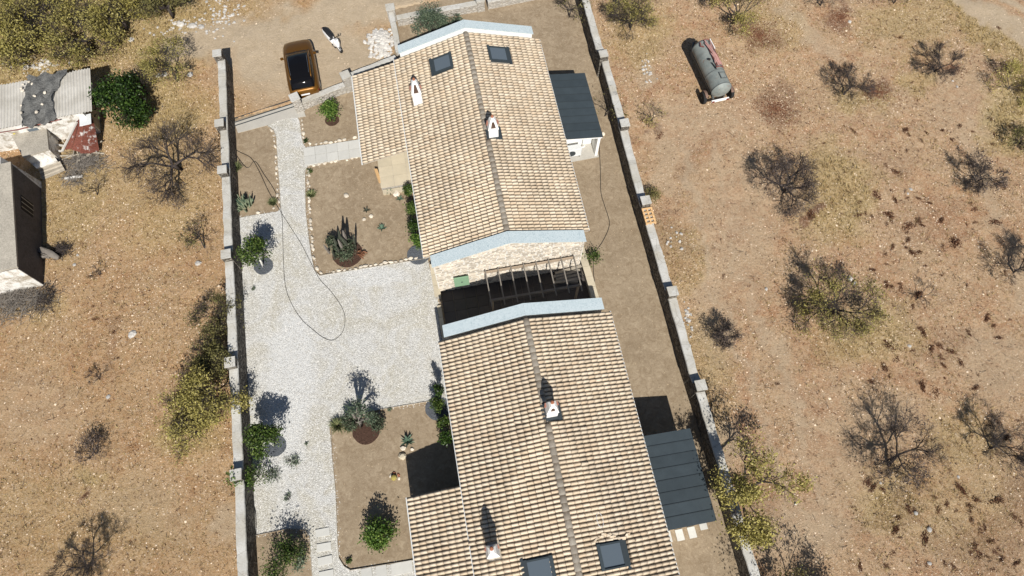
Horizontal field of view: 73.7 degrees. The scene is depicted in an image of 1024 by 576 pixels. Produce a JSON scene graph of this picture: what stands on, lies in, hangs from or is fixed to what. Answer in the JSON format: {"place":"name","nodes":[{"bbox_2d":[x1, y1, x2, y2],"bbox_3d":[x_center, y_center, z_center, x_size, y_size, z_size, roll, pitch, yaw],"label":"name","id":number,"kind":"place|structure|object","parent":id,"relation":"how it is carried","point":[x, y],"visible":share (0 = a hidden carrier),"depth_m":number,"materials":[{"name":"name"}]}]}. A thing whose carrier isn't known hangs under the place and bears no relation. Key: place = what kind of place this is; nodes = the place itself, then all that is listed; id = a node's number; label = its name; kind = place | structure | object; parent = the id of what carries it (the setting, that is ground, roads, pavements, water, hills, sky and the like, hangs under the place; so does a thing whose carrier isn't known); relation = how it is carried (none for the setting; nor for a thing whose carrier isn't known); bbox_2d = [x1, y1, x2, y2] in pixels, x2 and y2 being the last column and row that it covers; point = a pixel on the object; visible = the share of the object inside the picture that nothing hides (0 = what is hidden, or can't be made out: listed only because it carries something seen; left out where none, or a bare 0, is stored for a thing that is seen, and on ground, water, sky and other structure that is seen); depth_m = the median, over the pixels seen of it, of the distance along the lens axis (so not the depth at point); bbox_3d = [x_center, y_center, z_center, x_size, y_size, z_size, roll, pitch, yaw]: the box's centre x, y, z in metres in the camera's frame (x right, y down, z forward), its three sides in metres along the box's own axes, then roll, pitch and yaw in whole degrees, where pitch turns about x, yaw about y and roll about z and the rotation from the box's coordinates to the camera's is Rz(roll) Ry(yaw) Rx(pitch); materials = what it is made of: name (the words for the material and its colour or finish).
{"place":"outdoors","nodes":[
{"label":"outdoors","id":0,"kind":"place"},
{"bbox_2d":[235,0,740,575],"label":"yard soil","id":1,"kind":"structure","parent":0,"point":[427,462],"depth_m":37.21,"materials":[{"name":"brown soil"}]},
{"bbox_2d":[223,465,260,492],"bbox_3d":[-12.700,9.050,32.110,1.351,2.032,1.750,-39,72,-15],"label":"wall creeper","id":2,"kind":"object","parent":1,"relation":"on","point":[234,483],"depth_m":31.75,"materials":[{"name":"green plant"}]},
{"bbox_2d":[236,194,252,212],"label":"jointed cactus","id":3,"kind":"object","parent":1,"relation":"on","point":[242,203],"visible":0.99,"depth_m":38.56,"materials":[{"name":"green plant"}]},
{"bbox_2d":[244,459,272,486],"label":"garden tree","id":4,"kind":"object","parent":1,"relation":"on","point":[257,474],"visible":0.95,"depth_m":32.29,"materials":[{"name":"green plant"}]},
{"bbox_2d":[242,420,283,461],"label":"citrus tree","id":5,"kind":"object","parent":1,"relation":"on","point":[255,438],"visible":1,"depth_m":31.89,"materials":[{"name":"green plant"}]},
{"bbox_2d":[235,104,305,132],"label":"gate threshold","id":6,"kind":"object","parent":1,"relation":"on","point":[272,118],"visible":0.89,"depth_m":41.29,"materials":[{"name":"concrete"}]},
{"bbox_2d":[235,100,293,125],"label":"gate track","id":7,"kind":"structure","parent":6,"relation":"on","point":[263,113],"depth_m":41.41,"materials":[{"name":"grey metal"}]},
{"bbox_2d":[257,533,315,575],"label":"garden tree","id":8,"kind":"object","parent":1,"relation":"on","point":[287,553],"visible":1,"depth_m":30.49,"materials":[{"name":"green plant"}]},
{"bbox_2d":[307,169,322,273],"bbox_3d":[-11.301,-3.819,38.529,0.480,0.135,6.876,-11,67,-5],"label":"stone edging","id":9,"kind":"object","parent":1,"relation":"on","point":[311,237],"visible":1,"depth_m":38.40,"materials":[{"name":"white stone"}]},
{"bbox_2d":[288,69,352,112],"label":"front wall","id":10,"kind":"structure","parent":1,"relation":"on","point":[309,101],"depth_m":41.33,"materials":[{"name":"stone"}]},
{"bbox_2d":[312,97,342,124],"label":"garden shrub","id":11,"kind":"object","parent":1,"relation":"on","point":[328,107],"visible":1,"depth_m":40.61,"materials":[{"name":"green plant"}]},
{"bbox_2d":[327,416,343,433],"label":"grass clump","id":12,"kind":"object","parent":1,"relation":"on","point":[334,423],"visible":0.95,"depth_m":33.78,"materials":[{"name":"green plant"}]},
{"bbox_2d":[239,117,445,575],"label":"gravel court","id":13,"kind":"object","parent":1,"relation":"on","point":[292,448],"visible":0.82,"depth_m":35.58,"materials":[{"name":"white gravel"}]},
{"bbox_2d":[234,231,273,268],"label":"citrus tree","id":14,"kind":"object","parent":13,"relation":"on","point":[245,255],"visible":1,"depth_m":35.91,"materials":[{"name":"green plant"}]},
{"bbox_2d":[254,258,272,274],"bbox_3d":[-13.622,-1.205,37.445,1.059,0.100,1.042,0,67,0],"label":"slate ring","id":15,"kind":"object","parent":13,"relation":"on","point":[267,268],"visible":0.82,"depth_m":37.39,"materials":[{"name":"grey stone"}]},
{"bbox_2d":[265,435,285,456],"bbox_3d":[-11.630,7.788,33.609,1.059,0.100,1.067,0,67,0],"label":"slate ring","id":16,"kind":"object","parent":13,"relation":"on","point":[276,451],"visible":0.53,"depth_m":33.55,"materials":[{"name":"grey stone"}]},
{"bbox_2d":[236,150,344,339],"bbox_3d":[-12.990,-2.758,38.080,2.209,0.021,14.017,-30,70,-12],"label":"garden hose","id":17,"kind":"object","parent":13,"relation":"on","point":[298,239],"visible":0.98,"depth_m":37.81,"materials":[{"name":"black rubber"}]},
{"bbox_2d":[304,139,360,164],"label":"paved walk","id":18,"kind":"structure","parent":13,"relation":"on","point":[341,150],"depth_m":40.29,"materials":[{"name":"white stone"}]},
{"bbox_2d":[240,117,446,575],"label":"loose pebbles","id":19,"kind":"object","parent":13,"relation":"on","point":[326,356],"visible":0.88,"depth_m":35.56,"materials":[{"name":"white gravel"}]},
{"bbox_2d":[407,245,428,264],"bbox_3d":[-5.159,-1.851,37.721,1.263,0.099,1.240,0,67,0],"label":"slate ring","id":20,"kind":"object","parent":13,"relation":"on","point":[413,252],"visible":0.69,"depth_m":37.67,"materials":[{"name":"grey stone"}]},
{"bbox_2d":[328,235,358,264],"bbox_3d":[-9.162,-2.195,37.230,1.561,1.259,1.996,-22,69,-9],"label":"shrub","id":21,"kind":"object","parent":1,"relation":"on","point":[347,250],"visible":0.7,"depth_m":37.10,"materials":[{"name":"green plant"}]},
{"bbox_2d":[332,242,361,267],"bbox_3d":[-9.088,-1.887,37.736,1.670,0.100,1.640,0,67,0],"label":"mulch ring","id":22,"kind":"object","parent":1,"relation":"on","point":[352,262],"visible":0.5,"depth_m":37.55,"materials":[{"name":"brown soil"}]},
{"bbox_2d":[323,230,356,258],"bbox_3d":[-9.241,-2.268,36.821,1.743,2.068,0.797,-18,68,-8],"label":"columnar cactus","id":23,"kind":"object","parent":22,"relation":"on","point":[341,240],"visible":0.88,"depth_m":36.76,"materials":[{"name":"grey plant"}]},
{"bbox_2d":[339,411,359,431],"bbox_3d":[-7.904,6.566,33.407,1.106,1.400,1.027,0,67,0],"label":"shrub","id":24,"kind":"object","parent":1,"relation":"on","point":[350,423],"visible":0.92,"depth_m":33.18,"materials":[{"name":"green plant"}]},
{"bbox_2d":[339,395,377,427],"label":"pruned olive","id":25,"kind":"object","parent":1,"relation":"on","point":[358,408],"visible":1,"depth_m":32.35,"materials":[{"name":"green plant"}]},
{"bbox_2d":[352,421,379,444],"bbox_3d":[-7.243,7.117,33.896,1.344,0.100,1.333,0,67,0],"label":"mulch ring","id":26,"kind":"object","parent":1,"relation":"on","point":[364,434],"visible":0.73,"depth_m":33.80,"materials":[{"name":"brown soil"}]},
{"bbox_2d":[350,55,396,75],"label":"front wall","id":27,"kind":"structure","parent":1,"relation":"on","point":[383,62],"depth_m":41.76,"materials":[{"name":"stone"}]},
{"bbox_2d":[363,410,387,435],"bbox_3d":[-6.738,6.544,33.645,1.512,0.985,1.114,40,73,15],"label":"shrub","id":28,"kind":"object","parent":1,"relation":"on","point":[377,425],"visible":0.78,"depth_m":33.50,"materials":[{"name":"green plant"}]},
{"bbox_2d":[357,514,400,553],"bbox_3d":[-6.123,11.261,31.272,1.914,1.851,1.925,29,70,12],"label":"garden shrub","id":29,"kind":"object","parent":1,"relation":"on","point":[373,537],"visible":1,"depth_m":31.08,"materials":[{"name":"green plant"}]},
{"bbox_2d":[385,3,399,58],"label":"front wall","id":30,"kind":"structure","parent":1,"relation":"on","point":[390,9],"depth_m":43.24,"materials":[{"name":"paint"}]},
{"bbox_2d":[377,152,412,194],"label":"terrace","id":31,"kind":"structure","parent":1,"relation":"on","point":[394,173],"depth_m":39.34,"materials":[{"name":"stone"}]},
{"bbox_2d":[410,1,451,35],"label":"olive tree","id":32,"kind":"object","parent":1,"relation":"on","point":[427,15],"visible":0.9,"depth_m":42.33,"materials":[{"name":"green plant"}]},
{"bbox_2d":[430,264,440,298],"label":"wall","id":33,"kind":"structure","parent":1,"relation":"on","point":[437,293],"depth_m":36.59,"materials":[{"name":"stone"}]},
{"bbox_2d":[425,396,448,420],"bbox_3d":[-3.732,6.046,34.358,1.263,0.090,1.244,0,67,0],"label":"slate ring","id":34,"kind":"object","parent":1,"relation":"on","point":[430,412],"visible":0.5,"depth_m":34.28,"materials":[{"name":"grey stone"}]},
{"bbox_2d":[429,395,447,414],"bbox_3d":[-3.646,5.750,33.740,0.897,1.424,0.965,-36,71,-14],"label":"shrub","id":35,"kind":"object","parent":34,"relation":"on","point":[437,404],"visible":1,"depth_m":33.39,"materials":[{"name":"green plant"}]},
{"bbox_2d":[396,0,484,25],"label":"front wall","id":36,"kind":"structure","parent":1,"relation":"on","point":[460,8],"depth_m":44.08,"materials":[{"name":"paint"}]},
{"bbox_2d":[436,428,452,448],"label":"shrub","id":37,"kind":"object","parent":1,"relation":"on","point":[444,438],"visible":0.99,"depth_m":32.88,"materials":[{"name":"green plant"}]},
{"bbox_2d":[351,20,589,291],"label":"stone house","id":38,"kind":"structure","parent":1,"relation":"on","point":[464,115],"depth_m":36.21,"materials":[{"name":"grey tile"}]},
{"bbox_2d":[239,13,734,575],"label":"soil crumbs","id":39,"kind":"object","parent":1,"relation":"on","point":[441,305],"visible":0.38,"depth_m":37.56,"materials":[{"name":"brown soil"}]},
{"bbox_2d":[487,0,532,9],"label":"front wall","id":40,"kind":"structure","parent":1,"relation":"on","point":[491,4],"depth_m":44.62,"materials":[{"name":"paint"}]},
{"bbox_2d":[441,268,589,323],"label":"patio","id":41,"kind":"structure","parent":1,"relation":"on","point":[470,302],"depth_m":36.74,"materials":[{"name":"tile"}]},
{"bbox_2d":[484,255,582,311],"bbox_3d":[1.090,-0.004,35.797,4.770,2.050,2.030,-10,67,-4],"label":"pergola","id":42,"kind":"object","parent":41,"relation":"on","point":[542,291],"visible":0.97,"depth_m":34.89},
{"bbox_2d":[406,298,679,575],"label":"stone house","id":43,"kind":"structure","parent":1,"relation":"on","point":[555,473],"depth_m":29.90,"materials":[{"name":"grey tile"}]},
{"bbox_2d":[556,0,593,22],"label":"bare tree","id":44,"kind":"object","parent":1,"relation":"on","point":[574,7],"visible":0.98,"depth_m":43.47,"materials":[{"name":"grey plant"}]},
{"bbox_2d":[549,73,602,155],"bbox_3d":[3.551,-10.071,39.971,2.350,2.371,4.586,-10,67,-4],"label":"annex","id":45,"kind":"object","parent":1,"relation":"on","point":[577,111],"visible":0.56,"depth_m":39.10,"materials":[{"name":"grey metal"}]},
{"bbox_2d":[571,143,598,161],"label":"annex pad","id":46,"kind":"object","parent":1,"relation":"on","point":[587,152],"visible":0.29,"depth_m":40.26,"materials":[{"name":"concrete"}]},
{"bbox_2d":[568,139,585,156],"bbox_3d":[3.719,-8.300,39.404,1.198,1.902,0.491,-10,67,-4],"label":"air conditioner","id":47,"kind":"object","parent":46,"relation":"on","point":[575,150],"visible":0.62,"depth_m":39.64,"materials":[{"name":"grey metal"}]},
{"bbox_2d":[580,246,598,297],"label":"wall","id":48,"kind":"structure","parent":1,"relation":"on","point":[589,279],"depth_m":36.68,"materials":[{"name":"stone"}]},
{"bbox_2d":[644,428,716,529],"bbox_3d":[7.509,8.982,31.790,2.390,2.471,4.166,-10,67,-4],"label":"annex","id":49,"kind":"object","parent":1,"relation":"on","point":[683,492],"visible":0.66,"depth_m":30.79,"materials":[{"name":"grey metal"}]},
{"bbox_2d":[0,0,1023,575],"bbox_3d":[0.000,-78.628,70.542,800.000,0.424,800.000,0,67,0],"label":"dry field ground","id":50,"kind":"structure","parent":0,"point":[256,40],"depth_m":37.19,"materials":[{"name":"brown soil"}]},
{"bbox_2d":[0,157,43,294],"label":"ruined building","id":51,"kind":"structure","parent":50,"relation":"on","point":[21,243],"depth_m":36.39,"materials":[{"name":"paint"}]},
{"bbox_2d":[21,195,33,216],"bbox_3d":[-26.508,-4.478,37.352,0.054,1.000,0.900,-15,68,-6],"label":"window","id":52,"kind":"structure","parent":51,"relation":"in","point":[26,205],"depth_m":37.31,"materials":[{"name":"black glass"}]},
{"bbox_2d":[0,13,50,77],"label":"olive tree","id":53,"kind":"object","parent":50,"relation":"on","point":[17,36],"visible":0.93,"depth_m":41.42,"materials":[{"name":"green plant"}]},
{"bbox_2d":[11,128,60,163],"bbox_3d":[-28.056,-8.229,39.761,2.687,1.510,2.444,-18,68,-8],"label":"block hut","id":54,"kind":"object","parent":50,"relation":"on","point":[36,146],"visible":0.59,"depth_m":39.21,"materials":[{"name":"concrete"}]},
{"bbox_2d":[0,275,74,332],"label":"brush pile","id":55,"kind":"object","parent":50,"relation":"on","point":[8,300],"visible":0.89,"depth_m":36.29,"materials":[{"name":"grey plant"}]},
{"bbox_2d":[0,0,80,40],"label":"olive tree","id":56,"kind":"object","parent":50,"relation":"on","point":[7,9],"visible":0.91,"depth_m":41.74,"materials":[{"name":"green plant"}]},
{"bbox_2d":[25,157,57,170],"bbox_3d":[-27.318,-7.347,39.869,1.727,0.620,1.045,-22,69,-9],"label":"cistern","id":57,"kind":"object","parent":50,"relation":"on","point":[41,165],"visible":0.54,"depth_m":39.51,"materials":[{"name":"plastic"}]},
{"bbox_2d":[26,280,63,319],"bbox_3d":[-25.003,0.359,36.514,2.204,0.655,2.667,-31,70,-13],"label":"brush pile","id":58,"kind":"object","parent":50,"relation":"on","point":[46,301],"visible":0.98,"depth_m":36.37,"materials":[{"name":"brown plant"}]},
{"bbox_2d":[0,68,100,151],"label":"corrugated shed","id":59,"kind":"structure","parent":50,"relation":"on","point":[72,102],"depth_m":39.37,"materials":[{"name":"metal"}]},
{"bbox_2d":[21,69,66,127],"bbox_3d":[-27.075,-10.948,39.167,2.313,0.378,4.085,0,67,0],"label":"tarpaulin","id":60,"kind":"object","parent":59,"relation":"on","point":[48,83],"visible":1,"depth_m":39.12,"materials":[{"name":"grey plastic"}]},
{"bbox_2d":[43,236,74,260],"bbox_3d":[-25.111,-2.229,37.697,1.895,0.528,1.909,-21,68,-9],"label":"brush pile","id":61,"kind":"object","parent":50,"relation":"on","point":[58,251],"visible":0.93,"depth_m":37.65,"materials":[{"name":"brown plant"}]},
{"bbox_2d":[37,246,59,259],"bbox_3d":[-25.276,-1.848,37.247,1.157,0.462,0.587,14,68,6],"label":"felled log","id":62,"kind":"object","parent":61,"relation":"on","point":[46,253],"visible":1,"depth_m":37.22,"materials":[{"name":"grey plant"}]},
{"bbox_2d":[57,166,89,190],"bbox_3d":[-25.375,-6.317,39.561,2.125,0.375,2.314,-32,71,-13],"label":"brush pile","id":63,"kind":"object","parent":50,"relation":"on","point":[75,174],"visible":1,"depth_m":39.51,"materials":[{"name":"grey plant"}]},
{"bbox_2d":[56,116,98,153],"bbox_3d":[-25.718,-9.033,39.948,3.176,1.697,2.122,6,67,3],"label":"rusty lean to","id":64,"kind":"object","parent":50,"relation":"on","point":[88,143],"visible":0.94,"depth_m":39.81,"materials":[{"name":"red metal"}]},
{"bbox_2d":[43,535,116,575],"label":"bare tree","id":65,"kind":"object","parent":50,"relation":"on","point":[84,565],"visible":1,"depth_m":30.33,"materials":[{"name":"brown plant"}]},
{"bbox_2d":[35,0,129,69],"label":"olive tree","id":66,"kind":"object","parent":50,"relation":"on","point":[59,41],"visible":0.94,"depth_m":41.83,"materials":[{"name":"green plant"}]},
{"bbox_2d":[61,149,115,182],"bbox_3d":[-25.084,-7.185,39.832,4.062,0.549,2.882,0,67,0],"label":"brush pile","id":67,"kind":"object","parent":50,"relation":"on","point":[83,164],"visible":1,"depth_m":39.87,"materials":[{"name":"grey plant"}]},
{"bbox_2d":[69,429,111,465],"bbox_3d":[-20.419,7.655,32.931,1.910,1.429,2.104,-38,72,-15],"label":"dark shrub","id":68,"kind":"object","parent":50,"relation":"on","point":[95,439],"visible":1,"depth_m":32.91,"materials":[{"name":"brown plant"}]},
{"bbox_2d":[74,0,149,40],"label":"olive tree","id":69,"kind":"object","parent":50,"relation":"on","point":[106,12],"visible":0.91,"depth_m":42.11,"materials":[{"name":"green plant"}]},
{"bbox_2d":[87,68,156,130],"bbox_3d":[-22.736,-11.157,40.155,3.849,2.959,3.678,28,70,11],"label":"fig tree","id":70,"kind":"object","parent":50,"relation":"on","point":[128,103],"visible":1,"depth_m":39.65,"materials":[{"name":"green plant"}]},
{"bbox_2d":[130,0,190,25],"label":"olive tree","id":71,"kind":"object","parent":50,"relation":"on","point":[152,4],"visible":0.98,"depth_m":42.88,"materials":[{"name":"green plant"}]},
{"bbox_2d":[133,32,190,87],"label":"almond tree","id":72,"kind":"object","parent":50,"relation":"on","point":[149,66],"visible":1,"depth_m":40.90,"materials":[{"name":"green plant"}]},
{"bbox_2d":[114,116,221,213],"bbox_3d":[-19.310,-7.045,37.918,4.929,3.928,5.250,35,71,14],"label":"bare tree","id":73,"kind":"object","parent":50,"relation":"on","point":[152,181],"visible":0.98,"depth_m":37.92,"materials":[{"name":"brown plant"}]},
{"bbox_2d":[161,395,224,470],"bbox_3d":[-15.775,6.833,32.862,2.501,2.282,3.441,35,71,14],"label":"scrub tree","id":74,"kind":"object","parent":50,"relation":"on","point":[216,423],"visible":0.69,"depth_m":32.66,"materials":[{"name":"green plant"}]},
{"bbox_2d":[172,216,213,259],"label":"bare sapling","id":75,"kind":"object","parent":50,"relation":"on","point":[190,242],"visible":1,"depth_m":37.05,"materials":[{"name":"brown plant"}]},
{"bbox_2d":[151,363,254,446],"bbox_3d":[-14.812,5.516,32.889,4.414,3.277,4.098,0,67,0],"label":"scrub tree","id":76,"kind":"object","parent":50,"relation":"on","point":[201,402],"visible":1,"depth_m":32.46,"materials":[{"name":"green plant"}]},
{"bbox_2d":[181,337,235,383],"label":"scrub tree","id":77,"kind":"object","parent":50,"relation":"on","point":[216,353],"visible":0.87,"depth_m":33.78,"materials":[{"name":"green plant"}]},
{"bbox_2d":[183,289,245,343],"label":"scrub tree","id":78,"kind":"object","parent":50,"relation":"on","point":[223,307],"visible":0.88,"depth_m":34.96,"materials":[{"name":"green plant"}]},
{"bbox_2d":[199,0,245,41],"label":"stone scatter","id":79,"kind":"object","parent":50,"relation":"on","point":[224,16],"visible":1,"depth_m":44.44,"materials":[{"name":"grey stone"}]},
{"bbox_2d":[212,49,257,575],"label":"boundary wall","id":80,"kind":"structure","parent":50,"relation":"on","point":[227,173],"depth_m":35.14,"materials":[{"name":"concrete"}]},
{"bbox_2d":[280,39,321,98],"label":"parked car","id":81,"kind":"object","parent":50,"relation":"on","point":[301,70],"visible":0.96,"depth_m":41.12,"materials":[{"name":"brown metal"}]},
{"bbox_2d":[322,27,342,52],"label":"scooter","id":82,"kind":"object","parent":50,"relation":"on","point":[331,38],"visible":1,"depth_m":42.89,"materials":[{"name":"white plastic"}]},
{"bbox_2d":[363,28,393,58],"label":"rubble heap","id":83,"kind":"object","parent":50,"relation":"on","point":[382,38],"visible":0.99,"depth_m":43.22,"materials":[{"name":"white stone"}]},
{"bbox_2d":[0,0,1023,575],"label":"dead weeds","id":84,"kind":"object","parent":50,"relation":"on","point":[666,254],"visible":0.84,"depth_m":37.20,"materials":[{"name":"beige plant"}]},
{"bbox_2d":[0,0,1023,575],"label":"field stones","id":85,"kind":"object","parent":50,"relation":"on","point":[672,252],"visible":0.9,"depth_m":37.41,"materials":[{"name":"beige stone"}]},
{"bbox_2d":[3,84,1023,575],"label":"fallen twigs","id":86,"kind":"object","parent":50,"relation":"on","point":[727,366],"visible":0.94,"depth_m":35.00,"materials":[{"name":"brown wood"}]},
{"bbox_2d":[602,0,662,42],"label":"almond tree","id":87,"kind":"object","parent":50,"relation":"on","point":[651,21],"visible":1,"depth_m":42.73,"materials":[{"name":"green plant"}]},
{"bbox_2d":[577,0,759,575],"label":"boundary wall","id":88,"kind":"structure","parent":50,"relation":"on","point":[695,385],"depth_m":35.78,"materials":[{"name":"concrete"}]},
{"bbox_2d":[691,39,734,103],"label":"tank trailer","id":89,"kind":"object","parent":50,"relation":"on","point":[708,62],"visible":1,"depth_m":41.01,"materials":[{"name":"grey metal"}]},
{"bbox_2d":[700,314,748,358],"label":"almond sapling","id":90,"kind":"object","parent":50,"relation":"on","point":[725,343],"visible":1,"depth_m":34.99,"materials":[{"name":"brown plant"}]},
{"bbox_2d":[706,0,769,39],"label":"almond tree","id":91,"kind":"object","parent":50,"relation":"on","point":[738,17],"visible":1,"depth_m":42.51,"materials":[{"name":"green plant"}]},
{"bbox_2d":[707,424,818,550],"bbox_3d":[10.508,9.193,30.437,4.369,4.872,4.806,39,72,15],"label":"almond tree","id":92,"kind":"object","parent":50,"relation":"on","point":[757,534],"visible":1,"depth_m":29.55,"materials":[{"name":"green plant"}]},
{"bbox_2d":[754,148,823,223],"bbox_3d":[15.583,-5.854,38.099,4.152,2.723,4.203,0,67,0],"label":"almond tree","id":93,"kind":"object","parent":50,"relation":"on","point":[807,183],"visible":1,"depth_m":37.92,"materials":[{"name":"brown plant"}]},
{"bbox_2d":[790,255,894,350],"bbox_3d":[16.832,0.986,34.925,5.026,3.125,4.742,24,69,10],"label":"almond tree","id":94,"kind":"object","parent":50,"relation":"on","point":[861,327],"visible":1,"depth_m":34.80,"materials":[{"name":"green plant"}]},
{"bbox_2d":[730,8,966,220],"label":"fallen leaf litter","id":95,"kind":"object","parent":50,"relation":"on","point":[760,36],"visible":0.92,"depth_m":42.24,"materials":[{"name":"brown plant"}]},
{"bbox_2d":[827,62,878,103],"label":"bare tree","id":96,"kind":"object","parent":50,"relation":"on","point":[844,69],"visible":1,"depth_m":41.08,"materials":[{"name":"brown plant"}]},
{"bbox_2d":[863,395,959,498],"bbox_3d":[18.366,7.497,32.226,4.202,3.082,4.783,0,67,0],"label":"bare tree","id":97,"kind":"object","parent":50,"relation":"on","point":[898,431],"visible":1,"depth_m":31.80,"materials":[{"name":"brown plant"}]},
{"bbox_2d":[922,39,967,82],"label":"bare tree","id":98,"kind":"object","parent":50,"relation":"on","point":[954,56],"visible":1,"depth_m":41.70,"materials":[{"name":"brown plant"}]},
{"bbox_2d":[955,144,1012,197],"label":"bare tree","id":99,"kind":"object","parent":50,"relation":"on","point":[980,178],"visible":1,"depth_m":38.58,"materials":[{"name":"brown plant"}]},
{"bbox_2d":[972,406,1023,482],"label":"bare tree","id":100,"kind":"object","parent":50,"relation":"on","point":[1018,457],"visible":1,"depth_m":32.62,"materials":[{"name":"brown plant"}]},
{"bbox_2d":[983,55,1023,110],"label":"straw bush","id":101,"kind":"object","parent":50,"relation":"on","point":[1015,68],"visible":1,"depth_m":41.58,"materials":[{"name":"yellow plant"}]},
{"bbox_2d":[993,243,1023,284],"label":"bare tree","id":102,"kind":"object","parent":50,"relation":"on","point":[1004,264],"visible":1,"depth_m":36.43,"materials":[{"name":"brown plant"}]},
{"bbox_2d":[1002,124,1023,151],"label":"dark bush","id":103,"kind":"object","parent":50,"relation":"on","point":[1020,130],"visible":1,"depth_m":39.95,"materials":[{"name":"green plant"}]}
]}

